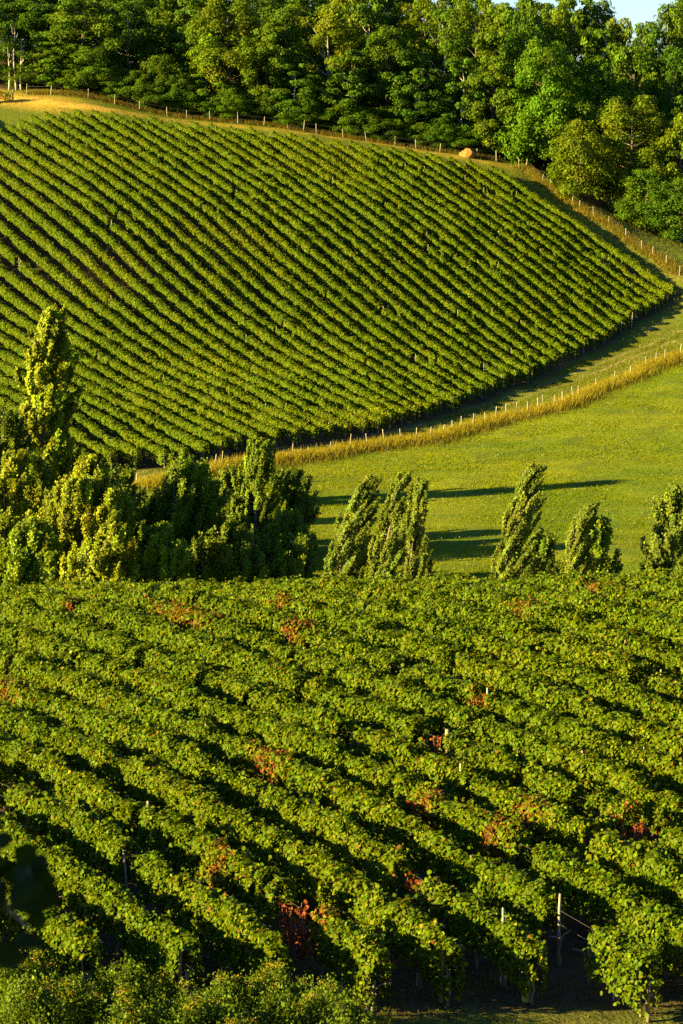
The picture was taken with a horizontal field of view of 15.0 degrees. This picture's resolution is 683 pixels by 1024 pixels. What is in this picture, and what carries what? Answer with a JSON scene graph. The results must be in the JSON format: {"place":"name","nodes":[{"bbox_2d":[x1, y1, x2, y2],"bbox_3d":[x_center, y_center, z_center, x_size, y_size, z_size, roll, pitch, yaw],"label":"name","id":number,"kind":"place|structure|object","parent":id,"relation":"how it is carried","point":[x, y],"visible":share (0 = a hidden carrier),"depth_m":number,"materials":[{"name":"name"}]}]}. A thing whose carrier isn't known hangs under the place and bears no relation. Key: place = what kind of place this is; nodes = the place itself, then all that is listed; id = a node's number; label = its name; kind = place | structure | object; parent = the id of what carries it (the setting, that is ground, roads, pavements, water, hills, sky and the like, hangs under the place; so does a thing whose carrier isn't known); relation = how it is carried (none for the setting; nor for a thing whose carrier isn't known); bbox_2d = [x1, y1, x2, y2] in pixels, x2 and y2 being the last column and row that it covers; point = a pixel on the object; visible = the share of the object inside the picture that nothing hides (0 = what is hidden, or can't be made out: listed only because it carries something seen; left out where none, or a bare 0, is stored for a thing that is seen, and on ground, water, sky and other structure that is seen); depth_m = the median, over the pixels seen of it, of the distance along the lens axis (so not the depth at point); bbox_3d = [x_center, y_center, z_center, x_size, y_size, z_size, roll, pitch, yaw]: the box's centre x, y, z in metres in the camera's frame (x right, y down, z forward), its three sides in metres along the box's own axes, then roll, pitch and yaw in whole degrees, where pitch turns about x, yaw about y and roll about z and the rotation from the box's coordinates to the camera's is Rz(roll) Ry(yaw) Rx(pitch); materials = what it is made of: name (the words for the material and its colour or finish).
{"place":"outdoors","nodes":[
{"label":"outdoors","id":0,"kind":"place"},
{"bbox_2d":[0,58,682,1023],"bbox_3d":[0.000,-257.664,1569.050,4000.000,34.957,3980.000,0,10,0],"label":"ground","id":1,"kind":"structure","parent":0,"point":[554,1006],"depth_m":206.23,"materials":[{"name":"green plant"}]},
{"bbox_2d":[0,447,50,543],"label":"swept tree","id":2,"kind":"object","parent":1,"relation":"on","point":[21,496],"visible":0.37,"depth_m":151.11,"materials":[{"name":"green plant"}]},
{"bbox_2d":[0,831,57,969],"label":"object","id":3,"kind":"object","parent":1,"relation":"on","point":[30,878],"visible":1,"depth_m":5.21,"materials":[{"name":"green plant"}]},
{"bbox_2d":[0,513,67,585],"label":"tree","id":4,"kind":"object","parent":1,"relation":"on","point":[31,548],"visible":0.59,"depth_m":144.63,"materials":[{"name":"green plant"}]},
{"bbox_2d":[0,969,80,1023],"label":"bush","id":5,"kind":"object","parent":1,"relation":"on","point":[37,1010],"visible":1,"depth_m":50.12,"materials":[{"name":"green plant"}]},
{"bbox_2d":[13,304,83,484],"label":"poplar tree","id":6,"kind":"object","parent":1,"relation":"on","point":[48,342],"visible":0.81,"depth_m":176.37,"materials":[{"name":"green plant"}]},
{"bbox_2d":[0,878,106,992],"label":"vine row","id":7,"kind":"object","parent":1,"relation":"on","point":[65,931],"visible":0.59,"depth_m":53.88,"materials":[{"name":"green plant"}]},
{"bbox_2d":[46,961,110,1023],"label":"bush","id":8,"kind":"object","parent":1,"relation":"on","point":[86,999],"visible":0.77,"depth_m":51.34,"materials":[{"name":"green plant"}]},
{"bbox_2d":[29,0,130,76],"label":"forest tree","id":9,"kind":"object","parent":1,"relation":"on","point":[64,33],"visible":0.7,"depth_m":299.81,"materials":[{"name":"green plant"}]},
{"bbox_2d":[0,360,169,467],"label":"vine row","id":10,"kind":"object","parent":1,"relation":"on","point":[123,432],"visible":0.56,"depth_m":204.62,"materials":[{"name":"green plant"}]},
{"bbox_2d":[34,453,136,563],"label":"swept tree","id":11,"kind":"object","parent":1,"relation":"on","point":[78,490],"visible":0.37,"depth_m":147.48,"materials":[{"name":"green plant"}]},
{"bbox_2d":[54,46,130,91],"label":"forest tree","id":12,"kind":"object","parent":1,"relation":"on","point":[86,77],"visible":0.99,"depth_m":296.98,"materials":[{"name":"green plant"}]},
{"bbox_2d":[0,345,189,457],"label":"vine row","id":13,"kind":"object","parent":1,"relation":"on","point":[118,415],"visible":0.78,"depth_m":207.91,"materials":[{"name":"green plant"}]},
{"bbox_2d":[57,500,140,626],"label":"swept tree","id":14,"kind":"object","parent":1,"relation":"on","point":[107,543],"visible":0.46,"depth_m":142.97,"materials":[{"name":"green plant"}]},
{"bbox_2d":[0,804,204,1007],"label":"vine row","id":15,"kind":"object","parent":1,"relation":"on","point":[100,900],"visible":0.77,"depth_m":55.76,"materials":[{"name":"green plant"}]},
{"bbox_2d":[0,333,209,460],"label":"vine row","id":16,"kind":"object","parent":1,"relation":"on","point":[9,345],"visible":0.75,"depth_m":209.38,"materials":[{"name":"green plant"}]},
{"bbox_2d":[0,319,227,455],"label":"vine row","id":17,"kind":"object","parent":1,"relation":"on","point":[170,418],"visible":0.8,"depth_m":212.86,"materials":[{"name":"green plant"}]},
{"bbox_2d":[0,302,242,451],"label":"vine row","id":18,"kind":"object","parent":1,"relation":"on","point":[113,377],"visible":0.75,"depth_m":216.23,"materials":[{"name":"green plant"}]},
{"bbox_2d":[89,1,167,79],"label":"forest tree","id":19,"kind":"object","parent":1,"relation":"on","point":[141,43],"visible":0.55,"depth_m":303.06,"materials":[{"name":"green plant"}]},
{"bbox_2d":[0,281,260,444],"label":"vine row","id":20,"kind":"object","parent":1,"relation":"on","point":[199,409],"visible":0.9,"depth_m":220.15,"materials":[{"name":"green plant"}]},
{"bbox_2d":[89,977,173,1023],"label":"bush","id":21,"kind":"object","parent":1,"relation":"on","point":[123,1010],"visible":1,"depth_m":50.29,"materials":[{"name":"green plant"}]},
{"bbox_2d":[90,951,177,1023],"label":"bush","id":22,"kind":"object","parent":1,"relation":"on","point":[141,984],"visible":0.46,"depth_m":52.50,"materials":[{"name":"green plant"}]},
{"bbox_2d":[0,259,281,446],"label":"vine row","id":23,"kind":"object","parent":1,"relation":"on","point":[42,302],"visible":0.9,"depth_m":224.25,"materials":[{"name":"green plant"}]},
{"bbox_2d":[0,770,291,987],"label":"vine row","id":24,"kind":"object","parent":1,"relation":"on","point":[176,894],"visible":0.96,"depth_m":57.80,"materials":[{"name":"green plant"}]},
{"bbox_2d":[0,238,301,445],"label":"vine row","id":25,"kind":"object","parent":1,"relation":"on","point":[56,294],"visible":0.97,"depth_m":226.91,"materials":[{"name":"green plant"}]},
{"bbox_2d":[0,220,319,443],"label":"vine row","id":26,"kind":"object","parent":1,"relation":"on","point":[136,337],"visible":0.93,"depth_m":229.96,"materials":[{"name":"green plant"}]},
{"bbox_2d":[0,199,333,438],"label":"vine row","id":27,"kind":"object","parent":1,"relation":"on","point":[251,389],"visible":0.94,"depth_m":232.19,"materials":[{"name":"green plant"}]},
{"bbox_2d":[125,520,209,590],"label":"tree","id":28,"kind":"object","parent":1,"relation":"on","point":[161,558],"visible":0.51,"depth_m":144.65,"materials":[{"name":"green plant"}]},
{"bbox_2d":[0,185,350,437],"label":"vine row","id":29,"kind":"object","parent":1,"relation":"on","point":[193,346],"visible":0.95,"depth_m":234.44,"materials":[{"name":"green plant"}]},
{"bbox_2d":[126,451,233,564],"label":"swept tree","id":30,"kind":"object","parent":1,"relation":"on","point":[190,502],"visible":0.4,"depth_m":151.30,"materials":[{"name":"green plant"}]},
{"bbox_2d":[0,170,368,435],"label":"vine row","id":31,"kind":"object","parent":1,"relation":"on","point":[199,335],"visible":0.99,"depth_m":236.61,"materials":[{"name":"green plant"}]},
{"bbox_2d":[144,970,225,1023],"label":"bush","id":32,"kind":"object","parent":1,"relation":"on","point":[192,1010],"visible":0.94,"depth_m":50.50,"materials":[{"name":"green plant"}]},
{"bbox_2d":[0,155,384,432],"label":"vine row","id":33,"kind":"object","parent":1,"relation":"on","point":[179,304],"visible":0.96,"depth_m":238.20,"materials":[{"name":"green plant"}]},
{"bbox_2d":[0,722,393,1016],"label":"vine row","id":34,"kind":"object","parent":1,"relation":"on","point":[56,774],"visible":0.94,"depth_m":59.22,"materials":[{"name":"green plant"}]},
{"bbox_2d":[0,141,394,427],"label":"vine row","id":35,"kind":"object","parent":1,"relation":"on","point":[234,331],"visible":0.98,"depth_m":240.16,"materials":[{"name":"green plant"}]},
{"bbox_2d":[0,129,408,424],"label":"vine row","id":36,"kind":"object","parent":1,"relation":"on","point":[261,334],"visible":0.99,"depth_m":242.65,"materials":[{"name":"green plant"}]},
{"bbox_2d":[5,123,420,421],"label":"vine row","id":37,"kind":"object","parent":1,"relation":"on","point":[220,285],"visible":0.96,"depth_m":245.12,"materials":[{"name":"green plant"}]},
{"bbox_2d":[16,119,432,418],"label":"vine row","id":38,"kind":"object","parent":1,"relation":"on","point":[309,340],"visible":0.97,"depth_m":246.26,"materials":[{"name":"green plant"}]},
{"bbox_2d":[184,0,272,104],"label":"forest tree","id":39,"kind":"object","parent":1,"relation":"on","point":[212,55],"visible":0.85,"depth_m":298.63,"materials":[{"name":"green plant"}]},
{"bbox_2d":[186,511,275,583],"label":"tree","id":40,"kind":"object","parent":1,"relation":"on","point":[227,547],"visible":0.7,"depth_m":148.00,"materials":[{"name":"green plant"}]},
{"bbox_2d":[0,695,467,1007],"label":"vine row","id":41,"kind":"object","parent":1,"relation":"on","point":[159,785],"visible":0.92,"depth_m":60.40,"materials":[{"name":"green plant"}]},
{"bbox_2d":[29,114,442,414],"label":"vine row","id":42,"kind":"object","parent":1,"relation":"on","point":[253,283],"visible":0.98,"depth_m":247.57,"materials":[{"name":"green plant"}]},
{"bbox_2d":[42,110,458,412],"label":"vine row","id":43,"kind":"object","parent":1,"relation":"on","point":[309,312],"visible":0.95,"depth_m":248.04,"materials":[{"name":"green plant"}]},
{"bbox_2d":[222,437,293,539],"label":"poplar tree","id":44,"kind":"object","parent":1,"relation":"on","point":[259,476],"visible":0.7,"depth_m":160.38,"materials":[{"name":"green plant"}]},
{"bbox_2d":[15,87,503,162],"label":"fence","id":45,"kind":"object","parent":1,"relation":"on","point":[206,118],"depth_m":296.07,"materials":[{"name":"brown wood"}]},
{"bbox_2d":[59,111,465,406],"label":"vine row","id":46,"kind":"object","parent":1,"relation":"on","point":[301,290],"visible":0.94,"depth_m":249.62,"materials":[{"name":"green plant"}]},
{"bbox_2d":[237,27,298,108],"label":"forest tree","id":47,"kind":"object","parent":1,"relation":"on","point":[269,47],"visible":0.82,"depth_m":297.57,"materials":[{"name":"green plant"}]},
{"bbox_2d":[72,110,475,402],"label":"vine row","id":48,"kind":"object","parent":1,"relation":"on","point":[185,183],"visible":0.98,"depth_m":251.45,"materials":[{"name":"green plant"}]},
{"bbox_2d":[0,671,548,1004],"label":"vine row","id":49,"kind":"object","parent":1,"relation":"on","point":[307,817],"visible":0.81,"depth_m":62.15,"materials":[{"name":"green plant"}]},
{"bbox_2d":[90,109,486,398],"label":"vine row","id":50,"kind":"object","parent":1,"relation":"on","point":[307,263],"visible":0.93,"depth_m":251.29,"materials":[{"name":"green plant"}]},
{"bbox_2d":[261,532,319,579],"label":"tree","id":51,"kind":"object","parent":1,"relation":"on","point":[284,550],"visible":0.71,"depth_m":150.04,"materials":[{"name":"green plant"}]},
{"bbox_2d":[110,110,497,393],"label":"vine row","id":52,"kind":"object","parent":1,"relation":"on","point":[354,288],"visible":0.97,"depth_m":252.50,"materials":[{"name":"green plant"}]},
{"bbox_2d":[132,115,508,388],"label":"vine row","id":53,"kind":"object","parent":1,"relation":"on","point":[336,256],"visible":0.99,"depth_m":253.61,"materials":[{"name":"green plant"}]},
{"bbox_2d":[287,3,367,110],"label":"forest tree","id":54,"kind":"object","parent":1,"relation":"on","point":[332,13],"visible":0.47,"depth_m":299.79,"materials":[{"name":"green plant"}]},
{"bbox_2d":[0,642,663,1022],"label":"vine row","id":55,"kind":"object","parent":1,"relation":"on","point":[376,818],"visible":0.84,"depth_m":63.07,"materials":[{"name":"green plant"}]},
{"bbox_2d":[147,115,519,385],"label":"vine row","id":56,"kind":"object","parent":1,"relation":"on","point":[365,267],"visible":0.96,"depth_m":254.76,"materials":[{"name":"green plant"}]},
{"bbox_2d":[0,614,682,978],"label":"vine row","id":57,"kind":"object","parent":1,"relation":"on","point":[431,802],"visible":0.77,"depth_m":64.89,"materials":[{"name":"green plant"}]},
{"bbox_2d":[0,593,682,919],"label":"vine row","id":58,"kind":"object","parent":1,"relation":"on","point":[532,812],"visible":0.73,"depth_m":68.69,"materials":[{"name":"green plant"}]},
{"bbox_2d":[0,583,682,878],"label":"vine row","id":59,"kind":"object","parent":1,"relation":"on","point":[142,627],"visible":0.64,"depth_m":73.93,"materials":[{"name":"green plant"}]},
{"bbox_2d":[11,578,682,844],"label":"vine row","id":60,"kind":"object","parent":1,"relation":"on","point":[507,737],"visible":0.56,"depth_m":74.35,"materials":[{"name":"green plant"}]},
{"bbox_2d":[169,120,532,383],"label":"vine row","id":61,"kind":"object","parent":1,"relation":"on","point":[390,272],"visible":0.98,"depth_m":255.32,"materials":[{"name":"green plant"}]},
{"bbox_2d":[322,474,383,588],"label":"poplar tree","id":62,"kind":"object","parent":1,"relation":"on","point":[360,531],"visible":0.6,"depth_m":141.84,"materials":[{"name":"green plant"}]},
{"bbox_2d":[317,49,389,131],"label":"forest tree","id":63,"kind":"object","parent":1,"relation":"on","point":[348,83],"visible":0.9,"depth_m":296.29,"materials":[{"name":"green plant"}]},
{"bbox_2d":[189,121,537,376],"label":"vine row","id":64,"kind":"object","parent":1,"relation":"on","point":[420,285],"visible":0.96,"depth_m":256.48,"materials":[{"name":"green plant"}]},
{"bbox_2d":[208,123,549,373],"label":"vine row","id":65,"kind":"object","parent":1,"relation":"on","point":[452,295],"visible":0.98,"depth_m":256.74,"materials":[{"name":"green plant"}]},
{"bbox_2d":[82,577,682,797],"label":"vine row","id":66,"kind":"object","parent":1,"relation":"on","point":[581,734],"visible":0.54,"depth_m":76.84,"materials":[{"name":"green plant"}]},
{"bbox_2d":[358,471,414,579],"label":"poplar tree","id":67,"kind":"object","parent":1,"relation":"on","point":[390,525],"visible":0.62,"depth_m":140.28,"materials":[{"name":"green plant"}]},
{"bbox_2d":[355,28,424,121],"label":"forest tree","id":68,"kind":"object","parent":1,"relation":"on","point":[403,51],"visible":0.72,"depth_m":297.78,"materials":[{"name":"green plant"}]},
{"bbox_2d":[228,126,558,367],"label":"vine row","id":69,"kind":"object","parent":1,"relation":"on","point":[478,303],"visible":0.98,"depth_m":258.16,"materials":[{"name":"green plant"}]},
{"bbox_2d":[130,349,682,493],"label":"dry grass","id":70,"kind":"structure","parent":1,"relation":"on","point":[597,387],"depth_m":212.89,"materials":[{"name":"yellow plant"}]},
{"bbox_2d":[246,126,567,361],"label":"vine row","id":71,"kind":"object","parent":1,"relation":"on","point":[497,304],"visible":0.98,"depth_m":260.00,"materials":[{"name":"green plant"}]},
{"bbox_2d":[134,319,682,480],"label":"lane grass","id":72,"kind":"structure","parent":1,"relation":"on","point":[581,379],"depth_m":235.95,"materials":[{"name":"plant"}]},
{"bbox_2d":[149,574,682,783],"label":"vine row","id":73,"kind":"object","parent":1,"relation":"on","point":[622,726],"visible":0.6,"depth_m":78.94,"materials":[{"name":"green plant"}]},
{"bbox_2d":[383,60,450,140],"label":"forest tree","id":74,"kind":"object","parent":1,"relation":"on","point":[426,107],"visible":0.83,"depth_m":296.02,"materials":[{"name":"green plant"}]},
{"bbox_2d":[401,474,434,589],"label":"poplar tree","id":75,"kind":"object","parent":1,"relation":"on","point":[414,549],"visible":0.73,"depth_m":139.45,"materials":[{"name":"green plant"}]},
{"bbox_2d":[269,130,579,357],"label":"vine row","id":76,"kind":"object","parent":1,"relation":"on","point":[534,320],"visible":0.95,"depth_m":259.50,"materials":[{"name":"green plant"}]},
{"bbox_2d":[286,131,588,352],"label":"vine row","id":77,"kind":"object","parent":1,"relation":"on","point":[456,246],"visible":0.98,"depth_m":261.83,"materials":[{"name":"green plant"}]},
{"bbox_2d":[405,6,477,122],"label":"forest tree","id":78,"kind":"object","parent":1,"relation":"on","point":[447,18],"visible":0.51,"depth_m":299.29,"materials":[{"name":"green plant"}]},
{"bbox_2d":[201,575,682,739],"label":"vine row","id":79,"kind":"object","parent":1,"relation":"on","point":[639,706],"visible":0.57,"depth_m":80.01,"materials":[{"name":"green plant"}]},
{"bbox_2d":[307,134,598,348],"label":"vine row","id":80,"kind":"object","parent":1,"relation":"on","point":[487,259],"visible":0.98,"depth_m":262.20,"materials":[{"name":"green plant"}]},
{"bbox_2d":[233,362,682,623],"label":"meadow grass","id":81,"kind":"structure","parent":1,"relation":"on","point":[502,485],"depth_m":194.05,"materials":[{"name":"green plant"}]},
{"bbox_2d":[433,58,497,148],"label":"forest tree","id":82,"kind":"object","parent":1,"relation":"on","point":[454,86],"visible":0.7,"depth_m":295.71,"materials":[{"name":"green plant"}]},
{"bbox_2d":[330,137,609,344],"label":"vine row","id":83,"kind":"object","parent":1,"relation":"on","point":[493,251],"visible":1,"depth_m":263.08,"materials":[{"name":"green plant"}]},
{"bbox_2d":[278,573,682,728],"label":"vine row","id":84,"kind":"object","parent":1,"relation":"on","point":[482,619],"visible":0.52,"depth_m":82.25,"materials":[{"name":"green plant"}]},
{"bbox_2d":[348,140,616,337],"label":"vine row","id":85,"kind":"object","parent":1,"relation":"on","point":[576,302],"visible":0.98,"depth_m":264.07,"materials":[{"name":"green plant"}]},
{"bbox_2d":[464,55,525,149],"label":"forest tree","id":86,"kind":"object","parent":1,"relation":"on","point":[496,77],"visible":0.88,"depth_m":294.33,"materials":[{"name":"green plant"}]},
{"bbox_2d":[368,143,626,332],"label":"vine row","id":87,"kind":"object","parent":1,"relation":"on","point":[598,307],"visible":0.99,"depth_m":265.19,"materials":[{"name":"green plant"}]},
{"bbox_2d":[336,573,682,698],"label":"vine row","id":88,"kind":"object","parent":1,"relation":"on","point":[565,620],"visible":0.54,"depth_m":83.23,"materials":[{"name":"green plant"}]},
{"bbox_2d":[388,146,633,326],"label":"vine row","id":89,"kind":"object","parent":1,"relation":"on","point":[531,245],"visible":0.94,"depth_m":266.56,"materials":[{"name":"green plant"}]},
{"bbox_2d":[489,461,548,580],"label":"poplar tree","id":90,"kind":"object","parent":1,"relation":"on","point":[516,521],"visible":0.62,"depth_m":138.71,"materials":[{"name":"green plant"}]},
{"bbox_2d":[404,148,641,319],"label":"vine row","id":91,"kind":"object","parent":1,"relation":"on","point":[601,287],"visible":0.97,"depth_m":268.04,"materials":[{"name":"green plant"}]},
{"bbox_2d":[489,6,558,154],"label":"forest tree","id":92,"kind":"object","parent":1,"relation":"on","point":[528,27],"visible":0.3,"depth_m":303.60,"materials":[{"name":"green plant"}]},
{"bbox_2d":[425,150,651,315],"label":"vine row","id":93,"kind":"object","parent":1,"relation":"on","point":[546,235],"visible":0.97,"depth_m":268.74,"materials":[{"name":"green plant"}]},
{"bbox_2d":[489,38,600,165],"label":"forest tree","id":94,"kind":"object","parent":1,"relation":"on","point":[535,61],"visible":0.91,"depth_m":292.32,"materials":[{"name":"green plant"}]},
{"bbox_2d":[411,570,682,672],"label":"vine row","id":95,"kind":"object","parent":1,"relation":"on","point":[641,618],"visible":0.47,"depth_m":84.67,"materials":[{"name":"green plant"}]},
{"bbox_2d":[447,156,659,311],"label":"vine row","id":96,"kind":"object","parent":1,"relation":"on","point":[557,232],"visible":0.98,"depth_m":269.81,"materials":[{"name":"green plant"}]},
{"bbox_2d":[466,158,668,305],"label":"vine row","id":97,"kind":"object","parent":1,"relation":"on","point":[569,230],"visible":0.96,"depth_m":270.59,"materials":[{"name":"green plant"}]},
{"bbox_2d":[553,501,600,616],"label":"poplar tree","id":98,"kind":"object","parent":1,"relation":"on","point":[576,552],"visible":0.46,"depth_m":137.00,"materials":[{"name":"green plant"}]},
{"bbox_2d":[543,118,618,199],"label":"forest tree","id":99,"kind":"object","parent":1,"relation":"on","point":[570,186],"visible":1,"depth_m":280.21,"materials":[{"name":"green plant"}]},
{"bbox_2d":[487,165,675,297],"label":"vine row","id":100,"kind":"object","parent":1,"relation":"on","point":[620,256],"visible":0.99,"depth_m":271.63,"materials":[{"name":"green plant"}]},
{"bbox_2d":[484,570,682,635],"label":"vine row","id":101,"kind":"object","parent":1,"relation":"on","point":[644,600],"visible":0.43,"depth_m":87.03,"materials":[{"name":"green plant"}]},
{"bbox_2d":[559,58,630,172],"label":"forest tree","id":102,"kind":"object","parent":1,"relation":"on","point":[596,85],"visible":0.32,"depth_m":294.65,"materials":[{"name":"green plant"}]},
{"bbox_2d":[511,161,682,277],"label":"dry grass","id":103,"kind":"structure","parent":1,"relation":"on","point":[673,266],"depth_m":275.12,"materials":[{"name":"yellow plant"}]},
{"bbox_2d":[579,94,681,214],"label":"forest tree","id":104,"kind":"object","parent":1,"relation":"on","point":[652,118],"visible":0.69,"depth_m":283.29,"materials":[{"name":"green plant"}]},
{"bbox_2d":[597,46,666,173],"label":"forest tree","id":105,"kind":"object","parent":1,"relation":"on","point":[624,65],"visible":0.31,"depth_m":300.92,"materials":[{"name":"green plant"}]},
{"bbox_2d":[608,167,681,230],"label":"forest tree","id":106,"kind":"object","parent":1,"relation":"on","point":[653,177],"visible":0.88,"depth_m":278.78,"materials":[{"name":"green plant"}]},
{"bbox_2d":[636,479,682,576],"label":"poplar tree","id":107,"kind":"object","parent":1,"relation":"on","point":[669,541],"visible":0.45,"depth_m":137.57,"materials":[{"name":"green plant"}]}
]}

